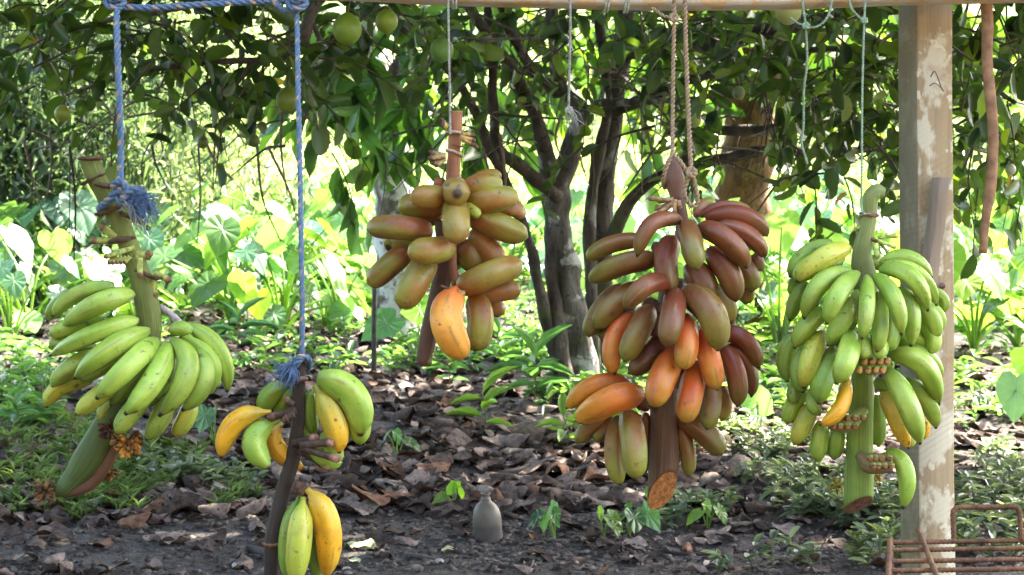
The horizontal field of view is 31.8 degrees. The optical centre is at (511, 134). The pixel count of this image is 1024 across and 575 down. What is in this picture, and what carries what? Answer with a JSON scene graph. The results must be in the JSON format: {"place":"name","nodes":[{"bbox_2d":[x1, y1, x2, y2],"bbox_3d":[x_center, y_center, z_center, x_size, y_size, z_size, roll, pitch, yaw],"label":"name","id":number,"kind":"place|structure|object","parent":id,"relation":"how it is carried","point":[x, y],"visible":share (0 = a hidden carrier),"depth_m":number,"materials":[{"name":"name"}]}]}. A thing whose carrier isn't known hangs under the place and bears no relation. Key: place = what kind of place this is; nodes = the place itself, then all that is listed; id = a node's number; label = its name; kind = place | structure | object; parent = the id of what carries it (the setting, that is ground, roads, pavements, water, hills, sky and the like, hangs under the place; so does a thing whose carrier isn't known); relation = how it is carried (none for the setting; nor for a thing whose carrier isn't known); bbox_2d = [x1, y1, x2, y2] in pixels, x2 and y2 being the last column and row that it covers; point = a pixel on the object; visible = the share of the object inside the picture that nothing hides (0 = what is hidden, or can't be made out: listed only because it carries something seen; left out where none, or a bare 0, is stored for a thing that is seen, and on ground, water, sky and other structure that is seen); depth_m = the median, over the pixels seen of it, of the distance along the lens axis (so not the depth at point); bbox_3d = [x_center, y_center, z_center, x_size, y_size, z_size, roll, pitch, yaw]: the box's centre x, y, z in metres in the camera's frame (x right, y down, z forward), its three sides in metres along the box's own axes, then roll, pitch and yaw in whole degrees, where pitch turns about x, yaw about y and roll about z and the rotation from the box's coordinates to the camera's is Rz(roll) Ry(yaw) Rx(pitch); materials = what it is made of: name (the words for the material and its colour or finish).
{"place":"outdoors","nodes":[
{"label":"outdoors","id":0,"kind":"place"},
{"bbox_2d":[0,0,1023,574],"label":"ground","id":1,"kind":"structure","parent":0,"point":[204,566],"depth_m":5.51,"materials":[{"name":"soil"}]},
{"bbox_2d":[0,223,33,267],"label":"taro plant","id":2,"kind":"object","parent":1,"relation":"on","point":[17,239],"visible":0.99,"depth_m":10.47,"materials":[{"name":"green plant"}]},
{"bbox_2d":[0,392,41,421],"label":"seedling","id":3,"kind":"object","parent":1,"relation":"on","point":[14,416],"visible":0.94,"depth_m":7.28,"materials":[{"name":"green plant"}]},
{"bbox_2d":[0,255,80,339],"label":"taro plant","id":4,"kind":"object","parent":1,"relation":"on","point":[14,284],"visible":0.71,"depth_m":10.39,"materials":[{"name":"green plant"}]},
{"bbox_2d":[0,200,98,317],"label":"taro plant","id":5,"kind":"object","parent":1,"relation":"on","point":[12,209],"visible":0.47,"depth_m":11.62,"materials":[{"name":"green plant"}]},
{"bbox_2d":[34,521,72,538],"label":"dry leaf","id":6,"kind":"object","parent":1,"relation":"on","point":[63,531],"visible":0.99,"depth_m":5.40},
{"bbox_2d":[9,189,100,307],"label":"taro plant","id":7,"kind":"object","parent":1,"relation":"on","point":[86,217],"visible":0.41,"depth_m":11.98,"materials":[{"name":"green plant"}]},
{"bbox_2d":[0,217,121,313],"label":"taro plant","id":8,"kind":"object","parent":1,"relation":"on","point":[56,244],"visible":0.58,"depth_m":10.97,"materials":[{"name":"green plant"}]},
{"bbox_2d":[83,225,182,317],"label":"taro plant","id":9,"kind":"object","parent":1,"relation":"on","point":[122,267],"visible":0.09,"depth_m":11.19,"materials":[{"name":"green plant"}]},
{"bbox_2d":[117,512,152,528],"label":"dry leaf","id":10,"kind":"object","parent":1,"relation":"on","point":[136,521],"visible":1,"depth_m":5.50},
{"bbox_2d":[81,255,195,325],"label":"taro plant","id":11,"kind":"object","parent":1,"relation":"on","point":[128,308],"visible":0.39,"depth_m":10.89,"materials":[{"name":"green plant"}]},
{"bbox_2d":[120,227,183,293],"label":"taro plant","id":12,"kind":"object","parent":1,"relation":"on","point":[154,241],"visible":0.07,"depth_m":11.66,"materials":[{"name":"green plant"}]},
{"bbox_2d":[0,0,334,305],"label":"bamboo clump","id":13,"kind":"object","parent":1,"relation":"on","point":[30,113],"visible":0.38,"depth_m":12.43,"materials":[{"name":"green plant"}]},
{"bbox_2d":[172,492,214,510],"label":"dry leaf","id":14,"kind":"object","parent":1,"relation":"on","point":[191,502],"visible":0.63,"depth_m":5.70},
{"bbox_2d":[192,404,216,445],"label":"seedling","id":15,"kind":"object","parent":1,"relation":"on","point":[205,418],"visible":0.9,"depth_m":6.90,"materials":[{"name":"green plant"}]},
{"bbox_2d":[157,202,253,318],"bbox_3d":[-2.110,0.823,11.515,0.875,0.784,0.564,0,0,-3],"label":"taro plant","id":16,"kind":"object","parent":1,"relation":"on","point":[191,254],"visible":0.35,"depth_m":11.38,"materials":[{"name":"green plant"}]},
{"bbox_2d":[146,200,293,320],"bbox_3d":[-1.764,0.813,10.860,0.881,0.812,0.522,0,0,-5],"label":"taro plant","id":17,"kind":"object","parent":1,"relation":"on","point":[222,235],"visible":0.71,"depth_m":10.79,"materials":[{"name":"green plant"}]},
{"bbox_2d":[0,0,445,269],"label":"bamboo clump","id":18,"kind":"object","parent":1,"relation":"on","point":[177,182],"visible":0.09,"depth_m":13.90,"materials":[{"name":"green plant"}]},
{"bbox_2d":[209,297,278,358],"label":"seedling","id":19,"kind":"object","parent":1,"relation":"on","point":[249,323],"visible":0.91,"depth_m":9.59,"materials":[{"name":"green plant"}]},
{"bbox_2d":[183,181,305,252],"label":"taro plant","id":20,"kind":"object","parent":1,"relation":"on","point":[259,207],"visible":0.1,"depth_m":13.00,"materials":[{"name":"green plant"}]},
{"bbox_2d":[236,496,266,518],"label":"dry leaf","id":21,"kind":"object","parent":1,"relation":"on","point":[255,506],"visible":1,"depth_m":5.57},
{"bbox_2d":[226,239,286,334],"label":"taro plant","id":22,"kind":"object","parent":1,"relation":"on","point":[252,252],"visible":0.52,"depth_m":10.60,"materials":[{"name":"green plant"}]},
{"bbox_2d":[228,269,286,343],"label":"taro plant","id":23,"kind":"object","parent":1,"relation":"on","point":[275,314],"visible":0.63,"depth_m":10.22,"materials":[{"name":"green plant"}]},
{"bbox_2d":[232,210,323,298],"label":"taro plant","id":24,"kind":"object","parent":1,"relation":"on","point":[316,226],"visible":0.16,"depth_m":12.86,"materials":[{"name":"green plant"}]},
{"bbox_2d":[245,179,315,223],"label":"taro plant","id":25,"kind":"object","parent":1,"relation":"on","point":[249,207],"visible":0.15,"depth_m":14.75,"materials":[{"name":"green plant"}]},
{"bbox_2d":[204,216,365,331],"bbox_3d":[-1.374,0.862,10.760,0.986,0.742,0.681,0,0,-4],"label":"taro plant","id":26,"kind":"object","parent":1,"relation":"on","point":[337,274],"visible":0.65,"depth_m":10.85,"materials":[{"name":"green plant"}]},
{"bbox_2d":[246,214,351,323],"bbox_3d":[-1.454,0.862,11.260,0.775,0.718,0.560,0,0,44],"label":"taro plant","id":27,"kind":"object","parent":1,"relation":"on","point":[311,291],"visible":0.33,"depth_m":11.15,"materials":[{"name":"green plant"}]},
{"bbox_2d":[256,220,375,332],"bbox_3d":[-1.139,0.856,10.655,0.766,0.709,0.554,0,0,-8],"label":"taro plant","id":28,"kind":"object","parent":1,"relation":"on","point":[267,238],"visible":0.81,"depth_m":10.73,"materials":[{"name":"green plant"}]},
{"bbox_2d":[297,193,339,251],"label":"taro plant","id":29,"kind":"object","parent":1,"relation":"on","point":[328,207],"visible":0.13,"depth_m":14.29,"materials":[{"name":"green plant"}]},
{"bbox_2d":[286,235,371,328],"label":"taro plant","id":30,"kind":"object","parent":1,"relation":"on","point":[292,259],"visible":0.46,"depth_m":10.91,"materials":[{"name":"green plant"}]},
{"bbox_2d":[304,183,366,251],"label":"taro plant","id":31,"kind":"object","parent":1,"relation":"on","point":[321,195],"visible":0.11,"depth_m":13.98,"materials":[{"name":"green plant"}]},
{"bbox_2d":[9,1,663,260],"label":"bamboo clump","id":32,"kind":"object","parent":1,"relation":"on","point":[241,148],"visible":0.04,"depth_m":15.24,"materials":[{"name":"green plant"}]},
{"bbox_2d":[332,496,369,514],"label":"dry leaf","id":33,"kind":"object","parent":1,"relation":"on","point":[354,503],"visible":0.94,"depth_m":5.73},
{"bbox_2d":[331,212,375,274],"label":"taro plant","id":34,"kind":"object","parent":1,"relation":"on","point":[337,219],"visible":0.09,"depth_m":11.51,"materials":[{"name":"green plant"}]},
{"bbox_2d":[371,288,376,370],"bbox_3d":[-0.690,1.002,8.976,0.030,0.511,0.036,0,0,0],"label":"stake","id":35,"kind":"object","parent":1,"relation":"on","point":[374,336],"visible":0.81,"depth_m":8.96,"materials":[{"name":"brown wood"}]},
{"bbox_2d":[361,294,427,356],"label":"taro plant","id":36,"kind":"object","parent":1,"relation":"on","point":[389,323],"visible":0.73,"depth_m":9.56,"materials":[{"name":"green plant"}]},
{"bbox_2d":[259,1,561,341],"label":"tree","id":37,"kind":"object","parent":1,"relation":"on","point":[390,160],"visible":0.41,"depth_m":8.77,"materials":[{"name":"green plant"}]},
{"bbox_2d":[424,345,469,384],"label":"seedling","id":38,"kind":"object","parent":1,"relation":"on","point":[455,366],"visible":0.81,"depth_m":8.57,"materials":[{"name":"green plant"}]},
{"bbox_2d":[473,492,502,541],"bbox_3d":[-0.072,1.167,5.430,0.094,0.164,0.091,0,0,0],"label":"bottle","id":39,"kind":"object","parent":1,"relation":"on","point":[487,523],"visible":0.94,"depth_m":5.40,"materials":[{"name":"ceramic"}]},
{"bbox_2d":[450,209,571,285],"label":"taro plant","id":40,"kind":"object","parent":1,"relation":"on","point":[532,218],"visible":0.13,"depth_m":13.50,"materials":[{"name":"green plant"}]},
{"bbox_2d":[0,308,1023,574],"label":"leaf litter","id":41,"kind":"object","parent":1,"relation":"on","point":[506,492],"visible":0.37,"depth_m":6.31,"materials":[{"name":"plant"}]},
{"bbox_2d":[349,484,389,505],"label":"dry leaf","id":42,"kind":"object","parent":41,"relation":"on","point":[380,500],"visible":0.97,"depth_m":5.77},
{"bbox_2d":[383,428,420,453],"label":"seedling","id":43,"kind":"object","parent":41,"relation":"on","point":[412,442],"visible":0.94,"depth_m":6.64,"materials":[{"name":"green plant"}]},
{"bbox_2d":[389,406,415,425],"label":"dry leaf","id":44,"kind":"object","parent":41,"relation":"on","point":[406,414],"visible":1,"depth_m":7.26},
{"bbox_2d":[402,469,430,488],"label":"dry leaf","id":45,"kind":"object","parent":41,"relation":"on","point":[415,476],"visible":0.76,"depth_m":6.10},
{"bbox_2d":[432,480,464,503],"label":"seedling","id":46,"kind":"object","parent":41,"relation":"on","point":[453,487],"visible":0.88,"depth_m":5.82,"materials":[{"name":"green plant"}]},
{"bbox_2d":[443,366,517,433],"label":"seedling","id":47,"kind":"object","parent":41,"relation":"on","point":[491,393],"visible":0.95,"depth_m":6.96,"materials":[{"name":"green plant"}]},
{"bbox_2d":[481,317,529,361],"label":"seedling","id":48,"kind":"object","parent":41,"relation":"on","point":[505,338],"visible":0.71,"depth_m":9.06,"materials":[{"name":"green plant"}]},
{"bbox_2d":[499,433,529,449],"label":"dry leaf","id":49,"kind":"object","parent":41,"relation":"on","point":[515,440],"visible":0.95,"depth_m":6.73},
{"bbox_2d":[485,324,573,402],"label":"seedling","id":50,"kind":"object","parent":41,"relation":"on","point":[546,337],"visible":0.93,"depth_m":7.92,"materials":[{"name":"green plant"}]},
{"bbox_2d":[598,505,622,536],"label":"seedling","id":51,"kind":"object","parent":41,"relation":"on","point":[612,518],"visible":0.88,"depth_m":5.39,"materials":[{"name":"green plant"}]},
{"bbox_2d":[621,501,660,537],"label":"seedling","id":52,"kind":"object","parent":41,"relation":"on","point":[641,517],"visible":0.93,"depth_m":5.40,"materials":[{"name":"green plant"}]},
{"bbox_2d":[0,0,1023,402],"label":"citrus tree","id":53,"kind":"object","parent":1,"relation":"on","point":[718,40],"visible":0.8,"depth_m":6.62,"materials":[{"name":"green plant"}]},
{"bbox_2d":[276,72,295,113],"bbox_3d":[-0.686,-0.133,5.500,0.074,0.139,0.074,0,0,-41],"label":"citrus fruit","id":54,"kind":"object","parent":53,"relation":"hanging from","point":[285,99],"visible":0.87,"depth_m":5.47,"materials":[{"name":"green plant"}]},
{"bbox_2d":[332,1,361,45],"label":"citrus fruit","id":55,"kind":"object","parent":53,"relation":"hanging from","point":[347,28],"visible":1,"depth_m":5.27,"materials":[{"name":"green plant"}]},
{"bbox_2d":[376,3,397,33],"bbox_3d":[-0.378,-0.365,5.403,0.067,0.127,0.074,0,0,-36],"label":"citrus fruit","id":56,"kind":"object","parent":53,"relation":"hanging from","point":[386,21],"visible":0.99,"depth_m":5.38,"materials":[{"name":"green plant"}]},
{"bbox_2d":[430,20,453,62],"bbox_3d":[-0.214,-0.286,5.501,0.073,0.134,0.072,0,0,-42],"label":"citrus fruit","id":57,"kind":"object","parent":53,"relation":"hanging from","point":[439,49],"visible":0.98,"depth_m":5.47,"materials":[{"name":"green plant"}]},
{"bbox_2d":[775,9,801,24],"bbox_3d":[0.830,-0.404,5.400,0.080,0.152,0.081,0,0,-41],"label":"citrus fruit","id":58,"kind":"object","parent":53,"relation":"hanging from","point":[783,16],"visible":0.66,"depth_m":5.37,"materials":[{"name":"green plant"}]},
{"bbox_2d":[0,286,1023,435],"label":"weeds","id":59,"kind":"object","parent":1,"relation":"on","point":[26,374],"visible":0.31,"depth_m":9.07,"materials":[{"name":"green plant"}]},
{"bbox_2d":[0,435,1023,574],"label":"soil clods","id":60,"kind":"object","parent":1,"relation":"on","point":[450,562],"visible":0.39,"depth_m":5.26,"materials":[{"name":"brown soil"}]},
{"bbox_2d":[0,408,1023,563],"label":"grass","id":61,"kind":"structure","parent":1,"relation":"on","point":[126,486],"depth_m":6.17,"materials":[{"name":"green plant"}]},
{"bbox_2d":[0,21,1023,242],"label":"thicket","id":62,"kind":"object","parent":1,"relation":"on","point":[619,174],"visible":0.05,"depth_m":22.49,"materials":[{"name":"green plant"}]},
{"bbox_2d":[13,212,1023,349],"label":"undergrowth","id":63,"kind":"object","parent":1,"relation":"on","point":[993,303],"visible":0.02,"depth_m":11.16,"materials":[{"name":"green plant"}]},
{"bbox_2d":[508,411,574,434],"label":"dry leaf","id":64,"kind":"object","parent":1,"relation":"on","point":[529,428],"visible":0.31,"depth_m":7.03,"materials":[{"name":"brown plant"}]},
{"bbox_2d":[527,499,560,538],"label":"seedling","id":65,"kind":"object","parent":1,"relation":"on","point":[551,514],"visible":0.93,"depth_m":5.38,"materials":[{"name":"green plant"}]},
{"bbox_2d":[69,390,1023,574],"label":"ground cover","id":66,"kind":"object","parent":1,"relation":"on","point":[803,491],"visible":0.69,"depth_m":5.75,"materials":[{"name":"green plant"}]},
{"bbox_2d":[524,189,583,246],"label":"taro plant","id":67,"kind":"object","parent":1,"relation":"on","point":[577,197],"visible":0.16,"depth_m":13.86,"materials":[{"name":"green plant"}]},
{"bbox_2d":[535,392,592,445],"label":"seedling","id":68,"kind":"object","parent":1,"relation":"on","point":[561,432],"visible":0.82,"depth_m":6.87,"materials":[{"name":"green plant"}]},
{"bbox_2d":[150,162,1023,326],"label":"meadow","id":69,"kind":"structure","parent":1,"relation":"on","point":[518,247],"depth_m":14.07,"materials":[{"name":"green plant"}]},
{"bbox_2d":[528,202,648,295],"bbox_3d":[0.603,0.864,13.494,0.907,0.735,0.680,0,0,8],"label":"taro plant","id":70,"kind":"object","parent":1,"relation":"on","point":[540,216],"visible":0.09,"depth_m":13.70,"materials":[{"name":"green plant"}]},
{"bbox_2d":[539,210,644,293],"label":"taro plant","id":71,"kind":"object","parent":1,"relation":"on","point":[638,217],"visible":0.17,"depth_m":10.96,"materials":[{"name":"green plant"}]},
{"bbox_2d":[571,222,674,308],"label":"taro plant","id":72,"kind":"object","parent":1,"relation":"on","point":[577,231],"visible":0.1,"depth_m":12.53,"materials":[{"name":"green plant"}]},
{"bbox_2d":[686,498,726,527],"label":"seedling","id":73,"kind":"object","parent":1,"relation":"on","point":[698,513],"visible":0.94,"depth_m":5.50,"materials":[{"name":"green plant"}]},
{"bbox_2d":[421,4,1023,332],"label":"tree","id":74,"kind":"object","parent":1,"relation":"on","point":[741,188],"visible":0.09,"depth_m":10.62,"materials":[{"name":"green plant"}]},
{"bbox_2d":[670,231,803,320],"bbox_3d":[1.366,0.880,10.809,0.846,0.685,0.634,0,0,1],"label":"taro plant","id":75,"kind":"object","parent":1,"relation":"on","point":[796,246],"visible":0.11,"depth_m":10.76,"materials":[{"name":"green plant"}]},
{"bbox_2d":[741,385,772,416],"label":"taro plant","id":76,"kind":"object","parent":1,"relation":"on","point":[761,397],"visible":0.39,"depth_m":7.59,"materials":[{"name":"green plant"}]},
{"bbox_2d":[718,198,860,353],"bbox_3d":[1.514,0.778,9.843,0.955,0.880,0.566,0,0,2],"label":"taro plant","id":77,"kind":"object","parent":1,"relation":"on","point":[783,233],"visible":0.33,"depth_m":9.86,"materials":[{"name":"green plant"}]},
{"bbox_2d":[750,250,849,328],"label":"taro plant","id":78,"kind":"object","parent":1,"relation":"on","point":[797,318],"visible":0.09,"depth_m":10.38,"materials":[{"name":"green plant"}]},
{"bbox_2d":[766,187,849,282],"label":"taro plant","id":79,"kind":"object","parent":1,"relation":"on","point":[841,204],"visible":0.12,"depth_m":11.62,"materials":[{"name":"green plant"}]},
{"bbox_2d":[775,217,899,262],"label":"taro plant","id":80,"kind":"object","parent":1,"relation":"on","point":[888,226],"visible":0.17,"depth_m":12.75,"materials":[{"name":"green plant"}]},
{"bbox_2d":[796,204,895,254],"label":"taro plant","id":81,"kind":"object","parent":1,"relation":"on","point":[810,214],"visible":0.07,"depth_m":12.99,"materials":[{"name":"green plant"}]},
{"bbox_2d":[831,207,889,248],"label":"taro plant","id":82,"kind":"object","parent":1,"relation":"on","point":[840,216],"visible":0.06,"depth_m":13.79,"materials":[{"name":"green plant"}]},
{"bbox_2d":[898,4,954,574],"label":"post","id":83,"kind":"object","parent":1,"relation":"on","point":[925,92],"visible":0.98,"depth_m":3.93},
{"bbox_2d":[331,0,1023,10],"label":"beam","id":84,"kind":"structure","parent":83,"relation":"attached to","point":[699,5],"depth_m":3.81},
{"bbox_2d":[95,1,165,238],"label":"blue rope","id":85,"kind":"object","parent":84,"relation":"hanging from","point":[136,202],"visible":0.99,"depth_m":3.57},
{"bbox_2d":[32,155,233,502],"bbox_3d":[-0.761,0.392,3.540,0.411,0.701,0.252,0,0,0],"label":"banana bunch","id":86,"kind":"object","parent":85,"relation":"hanging from","point":[137,365],"visible":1,"depth_m":3.56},
{"bbox_2d":[103,0,309,13],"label":"blue rope","id":87,"kind":"object","parent":84,"relation":"hanging from","point":[291,6],"visible":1,"depth_m":3.69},
{"bbox_2d":[265,4,311,394],"bbox_3d":[-0.425,0.088,3.571,0.085,0.824,0.385,0,0,0],"label":"blue rope","id":88,"kind":"object","parent":84,"relation":"hanging from","point":[289,370],"visible":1,"depth_m":3.46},
{"bbox_2d":[215,348,373,574],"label":"banana bunch","id":89,"kind":"object","parent":88,"relation":"hanging from","point":[300,534],"visible":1,"depth_m":3.41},
{"bbox_2d":[445,0,463,157],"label":"string","id":90,"kind":"object","parent":84,"relation":"hanging from","point":[450,131],"visible":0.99,"depth_m":3.74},
{"bbox_2d":[366,111,527,366],"bbox_3d":[-0.134,0.219,3.679,0.336,0.536,0.241,0,0,0],"label":"banana bunch","id":91,"kind":"object","parent":90,"relation":"hanging from","point":[486,205],"visible":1,"depth_m":3.65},
{"bbox_2d":[564,0,585,134],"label":"string","id":92,"kind":"object","parent":84,"relation":"hanging from","point":[569,110],"visible":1,"depth_m":3.77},
{"bbox_2d":[651,0,699,207],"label":"string","id":93,"kind":"object","parent":84,"relation":"hanging from","point":[691,171],"visible":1,"depth_m":3.71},
{"bbox_2d":[566,158,769,509],"bbox_3d":[0.336,0.406,3.617,0.393,0.736,0.301,0,0,-23],"label":"banana bunch","id":94,"kind":"object","parent":93,"relation":"hanging from","point":[683,359],"visible":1,"depth_m":3.59,"materials":[{"name":"food"}]},
{"bbox_2d":[790,0,832,163],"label":"string","id":95,"kind":"object","parent":84,"relation":"hanging from","point":[805,25],"visible":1,"depth_m":3.76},
{"bbox_2d":[848,0,870,217],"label":"string","id":96,"kind":"object","parent":84,"relation":"hanging from","point":[864,20],"visible":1,"depth_m":3.68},
{"bbox_2d":[776,184,949,512],"bbox_3d":[0.681,0.434,3.563,0.320,0.668,0.284,0,0,27],"label":"banana bunch","id":97,"kind":"object","parent":96,"relation":"hanging from","point":[891,313],"visible":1,"depth_m":3.54,"materials":[{"name":"food"}]},
{"bbox_2d":[979,4,998,253],"bbox_3d":[1.024,-0.036,3.860,0.044,0.586,0.028,0,0,0],"label":"hanging stick","id":98,"kind":"object","parent":84,"relation":"hanging from","point":[987,24],"visible":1,"depth_m":3.85,"materials":[{"name":"wood"}]},
{"bbox_2d":[908,177,949,368],"bbox_3d":[0.905,0.301,3.896,0.092,0.414,0.039,0,0,0],"label":"batten","id":99,"kind":"object","parent":83,"relation":"attached to","point":[936,221],"visible":0.5,"depth_m":3.88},
{"bbox_2d":[889,234,966,320],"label":"taro plant","id":100,"kind":"object","parent":1,"relation":"on","point":[960,258],"visible":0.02,"depth_m":9.42,"materials":[{"name":"green plant"}]},
{"bbox_2d":[885,504,1023,574],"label":"rebar rack","id":101,"kind":"object","parent":1,"relation":"on","point":[891,561],"visible":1,"depth_m":3.37,"materials":[{"name":"metal"}]},
{"bbox_2d":[954,248,1023,352],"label":"taro plant","id":102,"kind":"object","parent":1,"relation":"on","point":[991,271],"visible":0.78,"depth_m":9.58,"materials":[{"name":"green plant"}]},
{"bbox_2d":[969,279,1023,346],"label":"taro plant","id":103,"kind":"object","parent":1,"relation":"on","point":[1008,307],"visible":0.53,"depth_m":9.98,"materials":[{"name":"green plant"}]},
{"bbox_2d":[989,211,1011,235],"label":"taro plant","id":104,"kind":"object","parent":1,"relation":"on","point":[998,223],"visible":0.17,"depth_m":14.20,"materials":[{"name":"green plant"}]},
{"bbox_2d":[995,343,1023,424],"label":"taro plant","id":105,"kind":"object","parent":1,"relation":"on","point":[1009,389],"visible":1,"depth_m":6.10,"materials":[{"name":"green plant"}]},
{"bbox_2d":[1008,241,1023,290],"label":"taro plant","id":106,"kind":"object","parent":1,"relation":"on","point":[1015,275],"visible":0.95,"depth_m":9.65,"materials":[{"name":"green plant"}]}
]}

